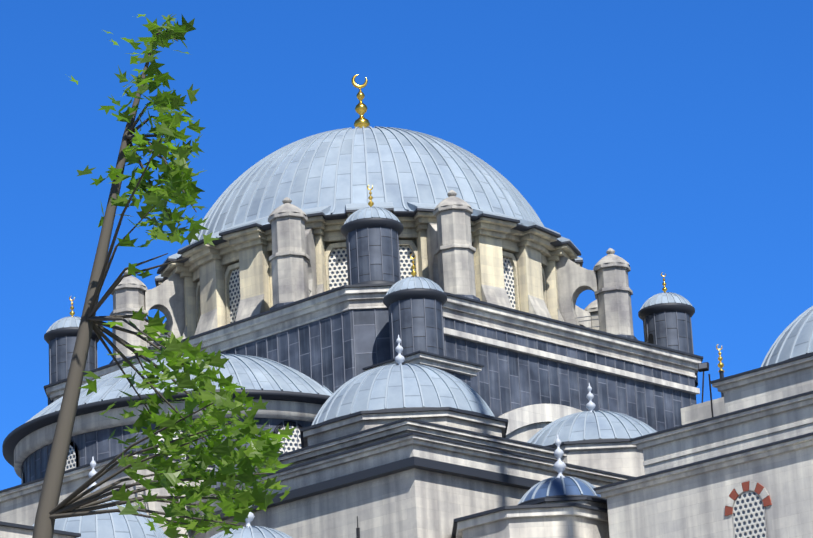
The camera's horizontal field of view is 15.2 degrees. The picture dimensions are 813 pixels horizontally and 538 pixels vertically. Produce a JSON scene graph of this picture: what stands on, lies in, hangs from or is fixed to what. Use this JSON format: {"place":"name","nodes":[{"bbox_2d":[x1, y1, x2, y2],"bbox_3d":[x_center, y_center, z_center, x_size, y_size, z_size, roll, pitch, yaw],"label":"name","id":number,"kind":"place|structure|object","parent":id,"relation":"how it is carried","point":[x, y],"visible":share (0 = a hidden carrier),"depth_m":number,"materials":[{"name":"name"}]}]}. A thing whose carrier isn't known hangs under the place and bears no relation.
{"place":"outdoors","nodes":[
{"label":"outdoors","id":0,"kind":"place"},
{"bbox_2d":[0,521,80,537],"bbox_3d":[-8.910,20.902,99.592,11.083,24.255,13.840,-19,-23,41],"label":"wall","id":1,"kind":"structure","parent":0,"point":[10,530],"depth_m":99.51,"materials":[{"name":"stone"}]},
{"bbox_2d":[32,457,167,537],"bbox_3d":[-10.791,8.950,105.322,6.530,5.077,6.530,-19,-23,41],"label":"small dome","id":2,"kind":"structure","parent":1,"relation":"on","point":[112,525],"depth_m":103.16,"materials":[{"name":"metal"}]},
{"bbox_2d":[210,505,292,537],"bbox_3d":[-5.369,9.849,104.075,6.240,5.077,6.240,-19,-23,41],"label":"small dome","id":3,"kind":"structure","parent":1,"relation":"on","point":[248,531],"depth_m":103.07,"materials":[{"name":"metal"}]},
{"bbox_2d":[0,0,812,490],"label":"sky","id":4,"kind":"structure","parent":0,"point":[674,137],"materials":[{"name":"blue"}]},
{"bbox_2d":[593,353,812,537],"bbox_3d":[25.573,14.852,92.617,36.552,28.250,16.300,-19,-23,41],"label":"building wing","id":5,"kind":"structure","parent":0,"point":[742,467],"depth_m":99.42,"materials":[{"name":"grey stone"}]},
{"bbox_2d":[681,397,724,424],"bbox_3d":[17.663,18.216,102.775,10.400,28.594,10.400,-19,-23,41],"label":"parapet wall","id":6,"kind":"structure","parent":5,"relation":"on","point":[696,412],"depth_m":106.06,"materials":[{"name":"grey stone"}]},
{"bbox_2d":[698,362,712,416],"bbox_3d":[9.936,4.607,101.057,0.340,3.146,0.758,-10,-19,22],"label":"floodlight","id":7,"kind":"object","parent":5,"relation":"on","point":[703,367],"visible":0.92,"depth_m":101.46,"materials":[{"name":"black metal"}]},
{"bbox_2d":[719,371,723,396],"bbox_3d":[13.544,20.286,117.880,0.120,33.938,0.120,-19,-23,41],"label":"finial post","id":8,"kind":"object","parent":5,"relation":"on","point":[721,373],"visible":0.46,"depth_m":122.76,"materials":[{"name":"grey metal"}]},
{"bbox_2d":[716,344,723,371],"bbox_3d":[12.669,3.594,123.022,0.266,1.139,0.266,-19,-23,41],"label":"finial","id":9,"kind":"object","parent":8,"relation":"attached to","point":[720,364],"visible":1,"depth_m":122.92,"materials":[{"name":"gold metal"}]},
{"bbox_2d":[761,306,812,366],"bbox_3d":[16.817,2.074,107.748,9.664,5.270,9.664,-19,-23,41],"label":"dome","id":10,"kind":"structure","parent":5,"relation":"on","point":[794,339],"depth_m":105.39,"materials":[{"name":"grey metal"}]},
{"label":"ground","id":11,"kind":"structure","parent":0,"visible":0},
{"bbox_2d":[0,450,214,537],"bbox_3d":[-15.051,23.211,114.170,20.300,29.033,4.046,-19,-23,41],"label":"wall","id":12,"kind":"structure","parent":11,"relation":"on","point":[19,504],"depth_m":112.86,"materials":[{"name":"stone"}]},
{"bbox_2d":[134,486,149,515],"bbox_3d":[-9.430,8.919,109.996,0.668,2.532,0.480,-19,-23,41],"label":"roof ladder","id":13,"kind":"object","parent":12,"relation":"attached to","point":[135,487],"visible":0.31,"depth_m":110.31,"materials":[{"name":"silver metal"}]},
{"bbox_2d":[32,13,295,537],"bbox_3d":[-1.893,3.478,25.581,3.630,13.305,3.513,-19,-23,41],"label":"plane tree","id":14,"kind":"object","parent":11,"relation":"on","point":[179,187],"visible":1,"depth_m":26.21,"materials":[{"name":"green plant"}]},
{"bbox_2d":[356,516,359,537],"bbox_3d":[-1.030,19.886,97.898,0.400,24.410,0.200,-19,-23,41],"label":"pole","id":15,"kind":"object","parent":11,"relation":"on","point":[357,532],"visible":1,"depth_m":101.30,"materials":[{"name":"grey metal"}]},
{"bbox_2d":[187,418,634,537],"bbox_3d":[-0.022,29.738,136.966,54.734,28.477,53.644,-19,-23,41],"label":"prayer hall","id":16,"kind":"structure","parent":11,"relation":"on","point":[408,478],"depth_m":106.64,"materials":[{"name":"stone"}]},
{"bbox_2d":[2,354,332,487],"bbox_3d":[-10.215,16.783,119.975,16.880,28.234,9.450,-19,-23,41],"label":"half dome","id":17,"kind":"structure","parent":16,"relation":"on","point":[295,398],"depth_m":119.21,"materials":[{"name":"grey metal"}]},
{"bbox_2d":[44,283,702,431],"bbox_3d":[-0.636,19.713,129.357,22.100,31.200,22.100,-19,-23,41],"label":"dome cube","id":18,"kind":"object","parent":16,"relation":"on","point":[333,340],"visible":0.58,"depth_m":124.23,"materials":[{"name":"stone"}]},
{"bbox_2d":[44,296,99,404],"bbox_3d":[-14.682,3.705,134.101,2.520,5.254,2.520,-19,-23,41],"label":"turret","id":19,"kind":"object","parent":18,"relation":"on","point":[60,335],"visible":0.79,"depth_m":133.27,"materials":[{"name":"grey"}]},
{"bbox_2d":[109,270,184,363],"bbox_3d":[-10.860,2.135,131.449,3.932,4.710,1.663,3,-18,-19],"label":"flying buttress","id":20,"kind":"structure","parent":18,"relation":"on","point":[130,294],"depth_m":131.09,"materials":[{"name":"stone"}]},
{"bbox_2d":[146,320,168,349],"bbox_3d":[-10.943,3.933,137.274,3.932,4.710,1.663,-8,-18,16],"label":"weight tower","id":21,"kind":"structure","parent":18,"relation":"on","point":[159,333],"depth_m":137.21,"materials":[{"name":"stone"}]},
{"bbox_2d":[268,197,316,309],"bbox_3d":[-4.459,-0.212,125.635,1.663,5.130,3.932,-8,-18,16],"label":"pier","id":22,"kind":"structure","parent":18,"relation":"on","point":[292,258],"depth_m":124.19,"materials":[{"name":"stone"}]},
{"bbox_2d":[155,202,582,338],"bbox_3d":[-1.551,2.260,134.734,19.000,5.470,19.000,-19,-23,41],"label":"dome drum","id":23,"kind":"object","parent":18,"relation":"on","point":[229,281],"visible":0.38,"depth_m":128.59,"materials":[{"name":"beige stone"}]},
{"bbox_2d":[163,126,574,281],"bbox_3d":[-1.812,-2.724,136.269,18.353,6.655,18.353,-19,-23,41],"label":"dome","id":24,"kind":"structure","parent":23,"relation":"on","point":[337,170],"depth_m":130.10,"materials":[{"name":"grey metal"}]},
{"bbox_2d":[351,74,369,127],"bbox_3d":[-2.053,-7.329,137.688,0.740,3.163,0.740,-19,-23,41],"label":"crescent finial","id":25,"kind":"object","parent":24,"relation":"on","point":[361,121],"visible":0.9,"depth_m":137.50,"materials":[{"name":"gold metal"}]},
{"bbox_2d":[341,185,402,284],"bbox_3d":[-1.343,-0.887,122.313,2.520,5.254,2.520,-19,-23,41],"label":"domed turret","id":26,"kind":"object","parent":18,"relation":"on","point":[371,234],"visible":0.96,"depth_m":121.42,"materials":[{"name":"grey"}]},
{"bbox_2d":[426,190,479,299],"bbox_3d":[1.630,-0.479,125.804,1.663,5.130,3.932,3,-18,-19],"label":"pier","id":27,"kind":"structure","parent":18,"relation":"on","point":[451,250],"depth_m":124.39,"materials":[{"name":"stone"}]},
{"bbox_2d":[444,327,699,441],"bbox_3d":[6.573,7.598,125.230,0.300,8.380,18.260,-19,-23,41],"label":"side arch","id":28,"kind":"structure","parent":18,"relation":"attached to","point":[522,427],"depth_m":124.64,"materials":[{"name":"stone"}]},
{"bbox_2d":[575,296,598,329],"bbox_3d":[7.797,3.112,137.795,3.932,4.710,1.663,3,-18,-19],"label":"pier","id":29,"kind":"structure","parent":18,"relation":"on","point":[591,309],"depth_m":137.83,"materials":[{"name":"stone"}]},
{"bbox_2d":[556,248,637,339],"bbox_3d":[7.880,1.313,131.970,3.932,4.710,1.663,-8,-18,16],"label":"flying buttress","id":30,"kind":"structure","parent":18,"relation":"on","point":[605,280],"depth_m":131.43,"materials":[{"name":"stone"}]},
{"bbox_2d":[638,272,697,386],"bbox_3d":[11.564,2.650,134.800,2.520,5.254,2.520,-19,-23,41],"label":"turret","id":31,"kind":"object","parent":18,"relation":"on","point":[665,317],"visible":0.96,"depth_m":133.97,"materials":[{"name":"grey"}]},
{"bbox_2d":[300,335,507,447],"bbox_3d":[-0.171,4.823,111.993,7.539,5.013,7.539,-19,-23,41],"label":"small dome","id":32,"kind":"structure","parent":16,"relation":"on","point":[377,396],"depth_m":109.26,"materials":[{"name":"metal"}]},
{"bbox_2d":[362,351,483,386],"bbox_3d":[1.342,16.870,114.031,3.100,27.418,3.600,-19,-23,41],"label":"cornice","id":33,"kind":"structure","parent":16,"relation":"on","point":[464,371],"depth_m":117.05,"materials":[{"name":"stone"}]},
{"bbox_2d":[383,254,446,358],"bbox_3d":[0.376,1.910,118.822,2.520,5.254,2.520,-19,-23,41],"label":"domed turret","id":34,"kind":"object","parent":33,"relation":"attached to","point":[413,304],"depth_m":117.95,"materials":[{"name":"grey"}]},
{"bbox_2d":[527,383,656,476],"bbox_3d":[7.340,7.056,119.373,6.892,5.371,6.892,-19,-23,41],"label":"small dome","id":35,"kind":"structure","parent":16,"relation":"on","point":[597,439],"depth_m":116.55,"materials":[{"name":"metal"}]},
{"bbox_2d":[452,435,609,537],"bbox_3d":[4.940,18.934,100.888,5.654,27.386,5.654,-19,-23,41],"label":"domed turret","id":36,"kind":"object","parent":11,"relation":"on","point":[568,520],"depth_m":102.04,"materials":[{"name":"grey stone"}]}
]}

